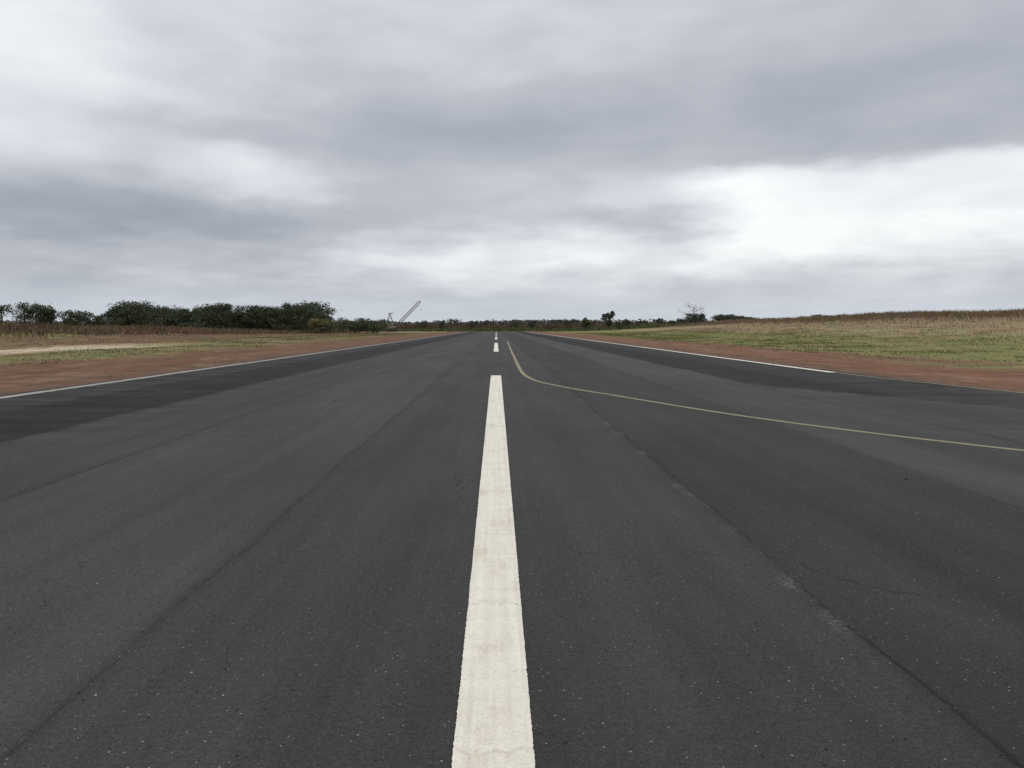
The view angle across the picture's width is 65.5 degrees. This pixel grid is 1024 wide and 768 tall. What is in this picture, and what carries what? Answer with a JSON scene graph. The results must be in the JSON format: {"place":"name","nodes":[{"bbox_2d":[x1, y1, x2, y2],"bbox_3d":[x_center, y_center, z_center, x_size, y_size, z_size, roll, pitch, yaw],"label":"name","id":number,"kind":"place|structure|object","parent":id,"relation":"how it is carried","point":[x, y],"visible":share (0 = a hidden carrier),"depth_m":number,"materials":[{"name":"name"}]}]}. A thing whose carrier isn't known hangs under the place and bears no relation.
{"place":"outdoors","nodes":[
{"label":"outdoors","id":0,"kind":"place"},
{"bbox_2d":[0,315,1023,394],"bbox_3d":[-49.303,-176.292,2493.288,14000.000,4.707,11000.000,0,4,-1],"label":"ground","id":1,"kind":"structure","parent":0,"point":[17,377],"depth_m":55.84,"materials":[{"name":"brown soil"}]},
{"bbox_2d":[0,302,63,324],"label":"tree cluster","id":2,"kind":"object","parent":1,"relation":"on","point":[49,316],"visible":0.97,"depth_m":185.84,"materials":[{"name":"green plant"}]},
{"bbox_2d":[34,310,107,326],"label":"tree cluster","id":3,"kind":"object","parent":1,"relation":"on","point":[72,318],"visible":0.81,"depth_m":219.32,"materials":[{"name":"green plant"}]},
{"bbox_2d":[0,321,368,338],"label":"tall dry grass","id":4,"kind":"structure","parent":1,"relation":"on","point":[39,330],"depth_m":121.35,"materials":[{"name":"plant"}]},
{"bbox_2d":[1,331,424,368],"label":"verge grass","id":5,"kind":"structure","parent":1,"relation":"on","point":[290,338],"depth_m":91.22,"materials":[{"name":"green plant"}]},
{"bbox_2d":[101,300,390,333],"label":"woodland","id":6,"kind":"object","parent":1,"relation":"on","point":[287,317],"visible":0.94,"depth_m":216.96,"materials":[{"name":"green plant"}]},
{"bbox_2d":[306,318,338,333],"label":"bush","id":7,"kind":"object","parent":1,"relation":"on","point":[313,321],"visible":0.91,"depth_m":208.44,"materials":[{"name":"green plant"}]},
{"bbox_2d":[0,318,778,326],"bbox_3d":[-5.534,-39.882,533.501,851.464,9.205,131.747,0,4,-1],"label":"distant treeline","id":8,"kind":"object","parent":1,"relation":"on","point":[507,323],"visible":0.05,"depth_m":487.14,"materials":[{"name":"green plant"}]},
{"bbox_2d":[386,300,420,331],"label":"crawler crane","id":9,"kind":"object","parent":1,"relation":"on","point":[395,325],"visible":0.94,"depth_m":347.15,"materials":[{"name":"metal"}]},
{"bbox_2d":[222,322,690,331],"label":"scrub","id":10,"kind":"object","parent":1,"relation":"on","point":[533,329],"visible":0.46,"depth_m":365.90,"materials":[{"name":"dark green foliage"}]},
{"bbox_2d":[105,337,826,377],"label":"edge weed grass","id":11,"kind":"structure","parent":1,"relation":"on","point":[399,340],"depth_m":39.05,"materials":[{"name":"green plant"}]},
{"bbox_2d":[230,321,706,330],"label":"tall dry grass","id":12,"kind":"structure","parent":1,"relation":"on","point":[433,326],"depth_m":433.75,"materials":[{"name":"plant"}]},
{"bbox_2d":[332,317,687,328],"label":"tree belt","id":13,"kind":"object","parent":1,"relation":"on","point":[554,322],"visible":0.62,"depth_m":408.15,"materials":[{"name":"green plant"}]},
{"bbox_2d":[0,332,1023,767],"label":"runway","id":14,"kind":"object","parent":1,"relation":"on","point":[272,556],"visible":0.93,"depth_m":5.52,"materials":[{"name":"grey asphalt"}]},
{"bbox_2d":[0,332,463,398],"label":"runway edge marking","id":15,"kind":"object","parent":14,"relation":"on","point":[165,374],"visible":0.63,"depth_m":26.43,"materials":[{"name":"white paint"}]},
{"bbox_2d":[452,375,534,767],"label":"runway centreline marking","id":16,"kind":"object","parent":14,"relation":"on","point":[493,729],"visible":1,"depth_m":4.12,"materials":[{"name":"white paint"}]},
{"bbox_2d":[494,343,498,351],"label":"runway centreline marking","id":17,"kind":"object","parent":14,"relation":"on","point":[496,349],"visible":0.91,"depth_m":65.51,"materials":[{"name":"white paint"}]},
{"bbox_2d":[531,332,830,371],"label":"runway edge marking","id":18,"kind":"object","parent":14,"relation":"on","point":[722,357],"visible":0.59,"depth_m":40.64,"materials":[{"name":"white paint"}]},
{"bbox_2d":[507,341,1023,450],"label":"taxiway lead in marking","id":19,"kind":"object","parent":14,"relation":"on","point":[519,367],"visible":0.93,"depth_m":14.34,"materials":[{"name":"yellow paint"}]},
{"bbox_2d":[842,373,1021,392],"bbox_3d":[13.861,0.329,18.229,2.044,0.001,21.125,-1,4,-17],"label":"taxiway edge marking","id":20,"kind":"object","parent":14,"relation":"on","point":[936,383],"visible":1,"depth_m":22.69,"materials":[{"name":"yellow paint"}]},
{"bbox_2d":[579,317,594,330],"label":"conifer tree","id":21,"kind":"object","parent":1,"relation":"on","point":[585,322],"visible":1,"depth_m":323.97,"materials":[{"name":"green plant"}]},
{"bbox_2d":[600,311,615,330],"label":"columnar tree","id":22,"kind":"object","parent":1,"relation":"on","point":[609,316],"visible":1,"depth_m":330.69,"materials":[{"name":"green plant"}]},
{"bbox_2d":[613,321,625,329],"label":"bush","id":23,"kind":"object","parent":1,"relation":"on","point":[618,324],"visible":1,"depth_m":328.92,"materials":[{"name":"green plant"}]},
{"bbox_2d":[676,302,704,320],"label":"sparse tree","id":24,"kind":"object","parent":1,"relation":"on","point":[690,309],"visible":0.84,"depth_m":334.19,"materials":[{"name":"green plant"}]},
{"bbox_2d":[685,313,705,322],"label":"bush","id":25,"kind":"object","parent":1,"relation":"on","point":[695,316],"visible":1,"depth_m":324.45,"materials":[{"name":"green plant"}]},
{"bbox_2d":[684,314,753,322],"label":"shrub row","id":26,"kind":"object","parent":1,"relation":"on","point":[722,317],"visible":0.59,"depth_m":340.80,"materials":[{"name":"green plant"}]},
{"bbox_2d":[571,329,1023,367],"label":"verge grass","id":27,"kind":"structure","parent":1,"relation":"on","point":[665,338],"depth_m":81.72,"materials":[{"name":"green plant"}]},
{"bbox_2d":[650,308,1023,327],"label":"tall dry grass","id":28,"kind":"structure","parent":1,"relation":"on","point":[981,313],"depth_m":185.44,"materials":[{"name":"plant"}]},
{"bbox_2d":[658,317,1022,349],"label":"verge grass","id":29,"kind":"structure","parent":1,"relation":"on","point":[714,328],"depth_m":132.06,"materials":[{"name":"green plant"}]},
{"bbox_2d":[0,0,1023,322],"label":"sky","id":30,"kind":"structure","parent":0,"point":[468,160],"materials":[{"name":"grey"}]}
]}

